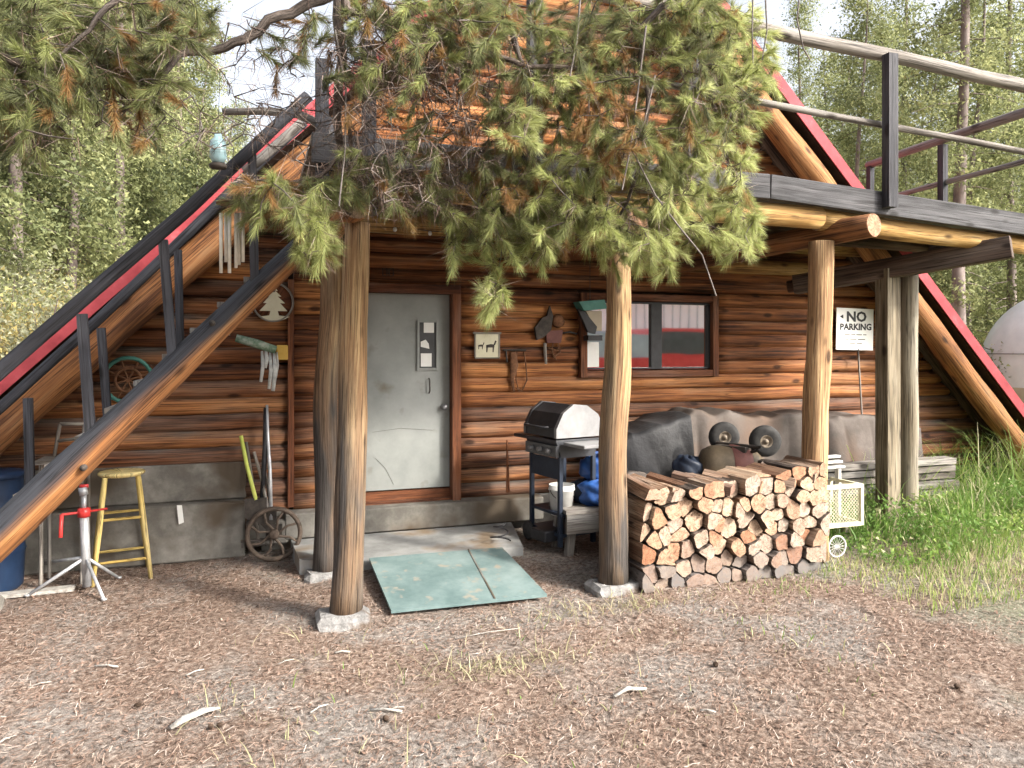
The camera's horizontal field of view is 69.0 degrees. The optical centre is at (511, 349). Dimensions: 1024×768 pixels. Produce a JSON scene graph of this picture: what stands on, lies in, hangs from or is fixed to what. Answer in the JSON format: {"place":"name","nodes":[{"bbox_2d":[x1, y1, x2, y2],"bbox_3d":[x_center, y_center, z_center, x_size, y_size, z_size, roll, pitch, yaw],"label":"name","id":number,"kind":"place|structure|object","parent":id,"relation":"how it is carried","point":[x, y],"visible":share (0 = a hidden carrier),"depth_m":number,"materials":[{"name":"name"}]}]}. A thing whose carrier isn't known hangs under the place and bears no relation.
{"place":"outdoors","nodes":[
{"label":"outdoors","id":0,"kind":"place"},
{"bbox_2d":[266,471,281,535],"bbox_3d":[-2.167,1.312,6.609,0.268,0.649,0.122,0,0,32],"label":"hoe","id":1,"kind":"object","parent":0,"point":[274,526],"visible":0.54,"depth_m":6.57,"materials":[{"name":"metal"}]},
{"bbox_2d":[266,405,272,519],"bbox_3d":[-2.165,0.998,6.650,0.038,1.004,0.241,0,0,-26],"label":"iron bar","id":2,"kind":"object","parent":1,"relation":"attached to","point":[270,495],"visible":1,"depth_m":6.64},
{"bbox_2d":[0,188,1023,767],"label":"ground","id":3,"kind":"structure","parent":0,"point":[924,680],"depth_m":4.22,"materials":[{"name":"gravel"}]},
{"bbox_2d":[0,467,26,591],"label":"plastic barrel","id":4,"kind":"object","parent":3,"relation":"on","point":[12,566],"visible":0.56,"depth_m":5.68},
{"bbox_2d":[0,584,75,598],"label":"loose plank","id":5,"kind":"object","parent":3,"relation":"on","point":[41,591],"visible":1,"depth_m":5.63,"materials":[{"name":"white wood"}]},
{"bbox_2d":[0,255,79,359],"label":"shrub","id":6,"kind":"object","parent":3,"relation":"on","point":[20,317],"visible":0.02,"depth_m":9.41,"materials":[{"name":"green plant"}]},
{"bbox_2d":[0,263,79,355],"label":"shrub","id":7,"kind":"object","parent":3,"relation":"on","point":[30,292],"visible":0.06,"depth_m":11.21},
{"bbox_2d":[0,244,85,358],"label":"shrub","id":8,"kind":"object","parent":3,"relation":"on","point":[39,309],"visible":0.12,"depth_m":9.44,"materials":[{"name":"green plant"}]},
{"bbox_2d":[0,215,90,331],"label":"shrub","id":9,"kind":"object","parent":3,"relation":"on","point":[26,295],"visible":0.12,"depth_m":13.14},
{"bbox_2d":[0,265,91,354],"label":"shrub","id":10,"kind":"object","parent":3,"relation":"on","point":[23,329],"visible":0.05,"depth_m":9.51,"materials":[{"name":"green plant"}]},
{"bbox_2d":[0,240,91,329],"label":"shrub","id":11,"kind":"object","parent":3,"relation":"on","point":[28,283],"visible":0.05,"depth_m":15.32,"materials":[{"name":"green plant"}]},
{"bbox_2d":[0,7,92,303],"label":"pine tree","id":12,"kind":"object","parent":3,"relation":"on","point":[16,199],"visible":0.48,"depth_m":14.05,"materials":[{"name":"plant"}]},
{"bbox_2d":[2,243,118,341],"bbox_3d":[-6.245,0.211,11.680,3.832,3.764,3.584,0,0,-32],"label":"shrub","id":13,"kind":"object","parent":3,"relation":"on","point":[67,269],"visible":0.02,"depth_m":10.66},
{"bbox_2d":[35,422,90,585],"bbox_3d":[-3.566,1.215,5.955,0.360,1.250,0.344,0,0,-19],"label":"chair","id":14,"kind":"object","parent":3,"relation":"on","point":[42,461],"visible":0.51,"depth_m":6.00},
{"bbox_2d":[0,23,127,306],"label":"pine tree","id":15,"kind":"object","parent":3,"relation":"on","point":[40,177],"visible":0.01,"depth_m":18.37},
{"bbox_2d":[0,0,140,308],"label":"pine tree","id":16,"kind":"object","parent":3,"relation":"on","point":[63,177],"visible":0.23,"depth_m":15.93,"materials":[{"name":"plant"}]},
{"bbox_2d":[24,484,121,600],"bbox_3d":[-3.607,1.442,5.868,1.441,0.818,0.610,0,0,20],"label":"pipe stand","id":17,"kind":"object","parent":3,"relation":"on","point":[83,513],"visible":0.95,"depth_m":5.71,"materials":[{"name":"red paint"}]},
{"bbox_2d":[0,0,164,301],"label":"pine tree","id":18,"kind":"object","parent":3,"relation":"on","point":[89,245],"visible":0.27,"depth_m":16.70,"materials":[{"name":"plant"}]},
{"bbox_2d":[90,468,152,586],"bbox_3d":[-3.192,1.421,6.093,0.442,0.862,0.440,0,0,-29],"label":"bar stool","id":19,"kind":"object","parent":3,"relation":"on","point":[136,473],"visible":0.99,"depth_m":6.01,"materials":[{"name":"yellow paint"}]},
{"bbox_2d":[58,0,211,283],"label":"pine tree","id":20,"kind":"object","parent":3,"relation":"on","point":[139,174],"visible":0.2,"depth_m":19.02,"materials":[{"name":"plant"}]},
{"bbox_2d":[84,4,197,277],"bbox_3d":[-11.268,-5.771,22.853,4.128,13.431,4.046,0,0,-31],"label":"pine tree","id":21,"kind":"object","parent":3,"relation":"on","point":[173,130],"visible":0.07,"depth_m":22.88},
{"bbox_2d":[92,117,202,270],"bbox_3d":[-9.955,-2.248,20.060,4.288,8.396,3.319,0,0,-27],"label":"pine tree","id":22,"kind":"object","parent":3,"relation":"on","point":[146,215],"visible":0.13,"depth_m":19.79,"materials":[{"name":"plant"}]},
{"bbox_2d":[0,91,311,562],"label":"staircase","id":23,"kind":"structure","parent":3,"relation":"on","point":[35,502],"depth_m":4.67,"materials":[{"name":"wood"}]},
{"bbox_2d":[139,123,235,234],"bbox_3d":[-7.659,-1.634,18.699,4.121,8.070,3.190,0,0,10],"label":"pine tree","id":24,"kind":"object","parent":3,"relation":"on","point":[193,180],"visible":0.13,"depth_m":18.31,"materials":[{"name":"plant"}]},
{"bbox_2d":[137,0,253,238],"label":"pine tree","id":25,"kind":"object","parent":3,"relation":"on","point":[178,67],"visible":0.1,"depth_m":24.19,"materials":[{"name":"plant"}]},
{"bbox_2d":[183,55,241,181],"bbox_3d":[-14.143,-6.644,34.627,4.609,15.299,4.703,0,0,30],"label":"pine tree","id":26,"kind":"object","parent":3,"relation":"on","point":[213,89],"visible":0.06,"depth_m":34.63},
{"bbox_2d":[224,97,256,160],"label":"pine tree","id":27,"kind":"object","parent":3,"relation":"on","point":[237,128],"visible":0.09,"depth_m":42.36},
{"bbox_2d":[245,506,302,561],"bbox_3d":[-2.070,1.600,6.479,0.480,0.480,0.100,0,0,-19],"label":"wagon wheel","id":28,"kind":"object","parent":3,"relation":"on","point":[274,533],"visible":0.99,"depth_m":6.45,"materials":[{"name":"wood"}]},
{"bbox_2d":[315,605,371,631],"bbox_3d":[-1.139,1.853,5.050,0.367,0.188,0.295,0,0,-19],"label":"footing stone","id":29,"kind":"object","parent":3,"relation":"on","point":[326,620],"visible":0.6,"depth_m":4.95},
{"bbox_2d":[0,0,810,332],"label":"pine tree","id":30,"kind":"object","parent":3,"relation":"on","point":[298,210],"visible":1,"depth_m":4.22,"materials":[{"name":"green plant"}]},
{"bbox_2d":[208,76,227,169],"bbox_3d":[-1.635,-1.279,4.143,0.100,0.545,0.098,0,0,-19],"label":"glass feeder","id":31,"kind":"object","parent":30,"relation":"hanging from","point":[220,156],"visible":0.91,"depth_m":4.11,"materials":[{"name":"glass"}]},
{"bbox_2d":[216,147,244,272],"bbox_3d":[-1.592,-0.792,4.211,0.154,0.719,0.150,0,0,-19],"label":"wind chime","id":32,"kind":"object","parent":30,"relation":"hanging from","point":[239,249],"visible":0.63,"depth_m":4.20,"materials":[{"name":"metal"}]},
{"bbox_2d":[291,522,522,574],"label":"porch slab","id":33,"kind":"structure","parent":3,"relation":"on","point":[422,541],"depth_m":6.62,"materials":[{"name":"concrete"}]},
{"bbox_2d":[369,547,546,612],"bbox_3d":[-0.449,1.752,5.773,1.170,0.152,0.950,0,0,-19],"label":"ramp board","id":34,"kind":"object","parent":3,"relation":"on","point":[418,582],"visible":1,"depth_m":5.69,"materials":[{"name":"teal paint"}]},
{"bbox_2d":[0,0,1023,575],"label":"log cabin","id":35,"kind":"object","parent":3,"relation":"on","point":[446,414],"visible":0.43,"depth_m":7.35,"materials":[{"name":"wood"}]},
{"bbox_2d":[108,356,151,401],"bbox_3d":[-3.292,0.257,6.386,0.416,0.416,0.036,0,0,-19],"label":"hose reel","id":36,"kind":"object","parent":35,"relation":"attached to","point":[126,380],"visible":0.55,"depth_m":6.37,"materials":[{"name":"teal metal"}]},
{"bbox_2d":[239,435,266,526],"bbox_3d":[-2.320,1.157,6.545,0.329,0.788,0.142,0,0,29],"label":"long shovel","id":37,"kind":"object","parent":35,"relation":"on","point":[254,505],"visible":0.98,"depth_m":6.50,"materials":[{"name":"paint"}]},
{"bbox_2d":[235,334,278,390],"bbox_3d":[-2.275,0.116,6.652,0.374,0.508,0.088,0,0,-19],"label":"hanging chime","id":38,"kind":"object","parent":35,"relation":"attached to","point":[265,347],"visible":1,"depth_m":6.67,"materials":[{"name":"grey wood"}]},
{"bbox_2d":[252,452,276,528],"bbox_3d":[-2.223,1.253,6.591,0.285,0.687,0.114,0,0,28],"label":"spade","id":39,"kind":"object","parent":35,"relation":"on","point":[273,521],"visible":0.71,"depth_m":6.56,"materials":[{"name":"metal"}]},
{"bbox_2d":[260,408,266,497],"bbox_3d":[-2.218,0.927,6.671,0.047,0.810,0.206,0,0,-6],"label":"black pipe","id":40,"kind":"object","parent":39,"relation":"on","point":[263,465],"visible":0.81,"depth_m":6.66,"materials":[{"name":"plastic"}]},
{"bbox_2d":[254,284,293,321],"bbox_3d":[-2.177,-0.437,6.786,0.370,0.370,0.030,0,0,-19],"label":"round sign","id":41,"kind":"object","parent":35,"relation":"attached to","point":[277,305],"visible":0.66,"depth_m":6.79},
{"bbox_2d":[246,493,542,545],"bbox_3d":[-1.059,1.615,7.176,2.830,0.270,0.260,0,0,-19],"label":"concrete step","id":42,"kind":"object","parent":35,"relation":"attached to","point":[447,513],"visible":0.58,"depth_m":7.14,"materials":[{"name":"concrete"}]},
{"bbox_2d":[365,293,451,505],"bbox_3d":[-1.046,0.465,7.276,0.940,2.029,0.140,0,0,-19],"label":"door","id":43,"kind":"structure","parent":35,"relation":"in","point":[408,335],"depth_m":7.29,"materials":[{"name":"paint"}]},
{"bbox_2d":[473,332,500,358],"bbox_3d":[-0.249,-0.046,7.469,0.292,0.268,0.030,0,0,-19],"label":"picture plaque","id":44,"kind":"object","parent":35,"relation":"attached to","point":[486,345],"visible":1,"depth_m":7.46,"materials":[{"name":"metal"}]},
{"bbox_2d":[503,349,527,391],"bbox_3d":[0.035,0.209,7.569,0.266,0.439,0.040,0,0,-19],"label":"rusty trap","id":45,"kind":"object","parent":35,"relation":"attached to","point":[513,364],"visible":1,"depth_m":7.55,"materials":[{"name":"metal"}]},
{"bbox_2d":[534,306,576,363],"bbox_3d":[0.456,-0.154,7.706,0.483,0.600,0.055,0,0,-19],"label":"metal ornament","id":46,"kind":"object","parent":35,"relation":"attached to","point":[543,327],"visible":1,"depth_m":7.66,"materials":[{"name":"metal"}]},
{"bbox_2d":[573,300,606,340],"bbox_3d":[0.808,-0.522,7.713,0.318,0.850,0.160,0,0,-19],"label":"bird feeder","id":47,"kind":"object","parent":35,"relation":"hanging from","point":[591,322],"visible":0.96,"depth_m":7.67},
{"bbox_2d":[577,293,718,377],"bbox_3d":[1.501,-0.155,8.111,1.680,0.890,0.110,0,0,-19],"label":"window","id":48,"kind":"structure","parent":35,"relation":"in","point":[685,335],"depth_m":8.20,"materials":[{"name":"brown wood"}]},
{"bbox_2d":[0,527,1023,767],"bbox_3d":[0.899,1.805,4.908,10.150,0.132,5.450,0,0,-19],"label":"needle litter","id":49,"kind":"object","parent":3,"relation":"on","point":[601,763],"visible":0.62,"depth_m":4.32,"materials":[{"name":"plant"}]},
{"bbox_2d":[175,577,925,767],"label":"dry grass","id":50,"kind":"structure","parent":3,"relation":"on","point":[522,659],"depth_m":4.38,"materials":[{"name":"plant"}]},
{"bbox_2d":[514,401,599,547],"bbox_3d":[0.439,1.116,6.808,0.584,1.275,1.140,0,0,-31],"label":"gas grill","id":51,"kind":"object","parent":3,"relation":"on","point":[560,433],"visible":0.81,"depth_m":6.65,"materials":[{"name":"black metal"}]},
{"bbox_2d":[531,525,556,542],"bbox_3d":[0.291,1.650,6.679,0.160,0.100,0.220,0,0,-36],"label":"dark box","id":52,"kind":"object","parent":51,"relation":"on","point":[543,534],"visible":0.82,"depth_m":6.61,"materials":[{"name":"black plastic"}]},
{"bbox_2d":[548,482,574,515],"bbox_3d":[0.449,1.350,6.744,0.249,0.270,0.239,0,0,-19],"label":"bucket","id":53,"kind":"object","parent":51,"relation":"on","point":[568,491],"visible":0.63,"depth_m":6.66,"materials":[{"name":"white paint"}]},
{"bbox_2d":[549,500,598,556],"bbox_3d":[0.872,1.633,6.836,0.980,0.460,0.430,0,0,-19],"label":"bench","id":54,"kind":"object","parent":3,"relation":"on","point":[582,518],"visible":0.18,"depth_m":6.53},
{"bbox_2d":[577,479,598,505],"bbox_3d":[0.829,1.293,6.761,0.475,0.260,0.294,0,0,-19],"label":"blue bundle","id":55,"kind":"object","parent":54,"relation":"on","point":[589,490],"visible":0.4,"depth_m":6.65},
{"bbox_2d":[584,578,639,597],"bbox_3d":[0.788,1.859,5.752,0.399,0.163,0.285,0,0,-19],"label":"footing stone","id":56,"kind":"object","parent":3,"relation":"on","point":[595,587],"visible":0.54,"depth_m":5.65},
{"bbox_2d":[222,0,1023,615],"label":"deck","id":57,"kind":"structure","parent":3,"relation":"on","point":[820,224],"depth_m":6.36,"materials":[{"name":"brown wood"}]},
{"bbox_2d":[229,473,1023,767],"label":"grass","id":58,"kind":"structure","parent":3,"relation":"on","point":[961,540],"depth_m":6.22,"materials":[{"name":"plant"}]},
{"bbox_2d":[629,565,654,592],"bbox_3d":[0.975,1.776,5.846,0.108,0.160,0.405,0,0,-19],"label":"firewood log","id":59,"kind":"object","parent":3,"relation":"on","point":[646,585],"visible":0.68,"depth_m":5.67,"materials":[{"name":"beige wood"}]},
{"bbox_2d":[629,557,657,582],"bbox_3d":[0.982,1.711,5.888,0.136,0.145,0.427,0,0,-20],"label":"firewood log","id":60,"kind":"object","parent":59,"relation":"on","point":[649,570],"visible":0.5,"depth_m":5.70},
{"bbox_2d":[628,537,655,564],"bbox_3d":[0.975,1.559,5.876,0.126,0.160,0.417,0,0,-20],"label":"firewood log","id":61,"kind":"object","parent":60,"relation":"on","point":[641,553],"visible":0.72,"depth_m":5.70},
{"bbox_2d":[628,516,650,541],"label":"firewood log","id":62,"kind":"object","parent":61,"relation":"on","point":[638,530],"visible":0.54,"depth_m":5.77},
{"bbox_2d":[627,494,651,521],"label":"firewood log","id":63,"kind":"object","parent":62,"relation":"on","point":[639,509],"visible":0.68,"depth_m":5.82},
{"bbox_2d":[627,490,651,500],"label":"firewood log","id":64,"kind":"object","parent":63,"relation":"on","point":[629,492],"visible":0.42,"depth_m":5.93,"materials":[{"name":"brown wood"}]},
{"bbox_2d":[627,474,661,499],"bbox_3d":[1.012,1.083,5.911,0.151,0.091,0.460,5,4,-20],"label":"firewood log","id":65,"kind":"object","parent":64,"relation":"on","point":[641,489],"visible":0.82,"depth_m":5.77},
{"bbox_2d":[627,411,693,539],"bbox_3d":[1.360,1.232,7.547,0.760,1.207,0.873,0,0,-19],"label":"black tarp","id":66,"kind":"object","parent":3,"relation":"on","point":[658,442],"visible":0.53,"depth_m":7.30,"materials":[{"name":"fabric"}]},
{"bbox_2d":[679,570,704,586],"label":"firewood log","id":67,"kind":"object","parent":3,"relation":"on","point":[693,579],"visible":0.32,"depth_m":5.80,"materials":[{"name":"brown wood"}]},
{"bbox_2d":[686,553,704,572],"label":"firewood log","id":68,"kind":"object","parent":67,"relation":"on","point":[697,562],"visible":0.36,"depth_m":5.84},
{"bbox_2d":[693,543,714,559],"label":"firewood log","id":69,"kind":"object","parent":68,"relation":"on","point":[707,551],"visible":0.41,"depth_m":5.82,"materials":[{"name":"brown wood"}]},
{"bbox_2d":[686,527,708,547],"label":"firewood log","id":70,"kind":"object","parent":69,"relation":"on","point":[698,538],"visible":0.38,"depth_m":5.83,"materials":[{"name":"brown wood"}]},
{"bbox_2d":[680,509,702,531],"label":"firewood log","id":71,"kind":"object","parent":70,"relation":"on","point":[692,519],"visible":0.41,"depth_m":5.84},
{"bbox_2d":[724,565,742,581],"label":"firewood log","id":72,"kind":"object","parent":3,"relation":"on","point":[736,575],"visible":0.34,"depth_m":5.96,"materials":[{"name":"beige wood"}]},
{"bbox_2d":[730,553,746,567],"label":"firewood log","id":73,"kind":"object","parent":72,"relation":"on","point":[739,562],"visible":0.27,"depth_m":6.00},
{"bbox_2d":[743,538,760,555],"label":"firewood log","id":74,"kind":"object","parent":73,"relation":"on","point":[753,548],"visible":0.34,"depth_m":5.97,"materials":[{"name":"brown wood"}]},
{"bbox_2d":[733,527,755,543],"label":"firewood log","id":75,"kind":"object","parent":74,"relation":"on","point":[744,536],"visible":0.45,"depth_m":5.97,"materials":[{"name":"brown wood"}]},
{"bbox_2d":[729,511,753,527],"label":"firewood log","id":76,"kind":"object","parent":75,"relation":"on","point":[745,520],"visible":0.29,"depth_m":6.00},
{"bbox_2d":[724,494,750,511],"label":"firewood log","id":77,"kind":"object","parent":76,"relation":"on","point":[743,501],"visible":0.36,"depth_m":5.95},
{"bbox_2d":[718,467,759,496],"bbox_3d":[1.855,1.083,6.145,0.150,0.174,0.402,0,0,-21],"label":"firewood log","id":78,"kind":"object","parent":77,"relation":"on","point":[748,483],"visible":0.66,"depth_m":5.98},
{"bbox_2d":[667,407,922,461],"bbox_3d":[3.134,1.219,8.257,3.310,1.240,0.727,0,0,-19],"label":"grey tarp","id":79,"kind":"object","parent":3,"relation":"on","point":[855,433],"visible":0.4,"depth_m":8.05,"materials":[{"name":"fabric"}]},
{"bbox_2d":[773,0,837,132],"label":"pine tree","id":80,"kind":"object","parent":3,"relation":"on","point":[798,72],"visible":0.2,"depth_m":33.11,"materials":[{"name":"plant"}]},
{"bbox_2d":[804,50,855,165],"bbox_3d":[12.770,-5.220,29.942,4.404,14.620,4.494,0,0,27],"label":"pine tree","id":81,"kind":"object","parent":3,"relation":"on","point":[823,73],"visible":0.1,"depth_m":29.83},
{"bbox_2d":[827,477,863,537],"bbox_3d":[2.974,1.545,7.045,0.480,0.610,0.425,0,0,-19],"label":"cart","id":82,"kind":"object","parent":3,"relation":"on","point":[832,488],"visible":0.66,"depth_m":6.90,"materials":[{"name":"white metal"}]},
{"bbox_2d":[835,308,873,413],"bbox_3d":[4.129,0.624,8.820,0.566,2.254,0.209,0,0,-19],"label":"parking sign","id":83,"kind":"object","parent":3,"relation":"on","point":[854,328],"visible":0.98,"depth_m":8.90,"materials":[{"name":"metal"}]},
{"bbox_2d":[820,0,925,191],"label":"pine tree","id":84,"kind":"object","parent":3,"relation":"on","point":[862,102],"visible":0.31,"depth_m":24.15,"materials":[{"name":"plant"}]},
{"bbox_2d":[842,2,921,190],"bbox_3d":[13.457,-5.187,27.142,4.529,14.734,4.439,0,0,-6],"label":"pine tree","id":85,"kind":"object","parent":3,"relation":"on","point":[885,33],"visible":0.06,"depth_m":26.92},
{"bbox_2d":[828,456,958,511],"bbox_3d":[4.069,1.495,8.154,1.955,0.575,0.250,0,0,-19],"label":"lumber stack","id":86,"kind":"object","parent":3,"relation":"on","point":[853,471],"visible":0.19,"depth_m":8.19,"materials":[{"name":"wood"}]},
{"bbox_2d":[861,0,950,198],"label":"pine tree","id":87,"kind":"object","parent":3,"relation":"on","point":[906,8],"visible":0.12,"depth_m":29.58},
{"bbox_2d":[828,421,1023,550],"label":"tall grass","id":88,"kind":"structure","parent":3,"relation":"on","point":[1004,468],"depth_m":7.81,"materials":[{"name":"plant"}]},
{"bbox_2d":[829,454,1023,568],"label":"leafy weeds","id":89,"kind":"object","parent":3,"relation":"on","point":[993,520],"visible":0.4,"depth_m":6.93,"materials":[{"name":"green plant"}]},
{"bbox_2d":[865,0,1023,377],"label":"pine tree","id":90,"kind":"object","parent":3,"relation":"on","point":[959,291],"visible":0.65,"depth_m":19.57,"materials":[{"name":"plant"}]},
{"bbox_2d":[902,26,994,340],"bbox_3d":[16.992,-5.412,29.297,4.659,15.158,4.567,0,0,15],"label":"pine tree","id":91,"kind":"object","parent":3,"relation":"on","point":[943,84],"visible":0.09,"depth_m":29.13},
{"bbox_2d":[922,0,1023,344],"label":"pine tree","id":92,"kind":"object","parent":3,"relation":"on","point":[992,181],"visible":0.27,"depth_m":22.20,"materials":[{"name":"plant"}]},
{"bbox_2d":[939,0,1023,342],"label":"pine tree","id":93,"kind":"object","parent":3,"relation":"on","point":[1009,10],"visible":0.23,"depth_m":23.61,"materials":[{"name":"plant"}]},
{"bbox_2d":[951,3,1023,339],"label":"pine tree","id":94,"kind":"object","parent":3,"relation":"on","point":[998,279],"visible":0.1,"depth_m":27.31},
{"bbox_2d":[982,300,1023,402],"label":"dome tent","id":95,"kind":"object","parent":3,"relation":"on","point":[1007,329],"visible":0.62,"depth_m":19.15,"materials":[{"name":"fabric"}]},
{"bbox_2d":[61,0,1023,194],"label":"sky","id":96,"kind":"structure","parent":0,"point":[775,9],"materials":[{"name":"white"}]},
{"bbox_2d":[766,507,783,519],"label":"firewood log","id":97,"kind":"object","parent":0,"point":[778,513],"visible":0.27,"depth_m":6.10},
{"bbox_2d":[771,491,789,507],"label":"firewood log","id":98,"kind":"object","parent":97,"relation":"on","point":[781,500],"visible":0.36,"depth_m":6.07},
{"bbox_2d":[772,478,785,492],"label":"firewood log","id":99,"kind":"object","parent":98,"relation":"on","point":[779,486],"visible":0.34,"depth_m":6.08,"materials":[{"name":"beige wood"}]},
{"bbox_2d":[746,462,790,479],"bbox_3d":[2.143,1.023,6.282,0.157,0.086,0.436,0,0,-19],"label":"firewood log","id":100,"kind":"object","parent":99,"relation":"on","point":[778,473],"visible":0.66,"depth_m":6.17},
{"bbox_2d":[780,529,804,547],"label":"firewood log","id":101,"kind":"object","parent":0,"point":[795,539],"visible":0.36,"depth_m":6.09,"materials":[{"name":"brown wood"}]},
{"bbox_2d":[783,516,804,535],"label":"firewood log","id":102,"kind":"object","parent":101,"relation":"on","point":[797,525],"visible":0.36,"depth_m":6.13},
{"bbox_2d":[775,499,799,518],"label":"firewood log","id":103,"kind":"object","parent":102,"relation":"on","point":[791,510],"visible":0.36,"depth_m":6.11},
{"bbox_2d":[789,488,810,503],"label":"firewood log","id":104,"kind":"object","parent":103,"relation":"on","point":[800,495],"visible":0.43,"depth_m":6.11,"materials":[{"name":"beige wood"}]},
{"bbox_2d":[796,476,813,490],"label":"firewood log","id":105,"kind":"object","parent":104,"relation":"on","point":[804,482],"visible":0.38,"depth_m":6.14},
{"bbox_2d":[761,461,818,482],"bbox_3d":[2.354,1.026,6.333,0.460,0.078,0.138,7,14,38],"label":"firewood log","id":106,"kind":"object","parent":105,"relation":"on","point":[813,478],"visible":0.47,"depth_m":6.17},
{"bbox_2d":[758,459,805,479],"bbox_3d":[2.292,1.012,6.340,0.144,0.110,0.442,0,0,-19],"label":"firewood log","id":107,"kind":"object","parent":106,"relation":"on","point":[798,472],"visible":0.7,"depth_m":6.15,"materials":[{"name":"beige wood"}]},
{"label":"firewood log","id":108,"kind":"object","parent":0,"visible":0},
{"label":"firewood log","id":109,"kind":"object","parent":108,"relation":"on","visible":0},
{"bbox_2d":[672,454,702,473],"bbox_3d":[1.638,1.106,6.903,0.313,0.280,0.247,0,0,-19],"label":"dark cloth","id":110,"kind":"object","parent":109,"relation":"on","point":[687,463],"visible":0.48,"depth_m":6.82,"materials":[{"name":"blue fabric"}]},
{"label":"firewood log","id":111,"kind":"object","parent":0,"visible":0},
{"bbox_2d":[698,422,781,470],"bbox_3d":[2.112,0.997,6.960,0.753,0.618,0.487,0,0,1],"label":"wheeled tank","id":112,"kind":"object","parent":111,"relation":"on","point":[724,449],"visible":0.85,"depth_m":6.84,"materials":[{"name":"rubber"}]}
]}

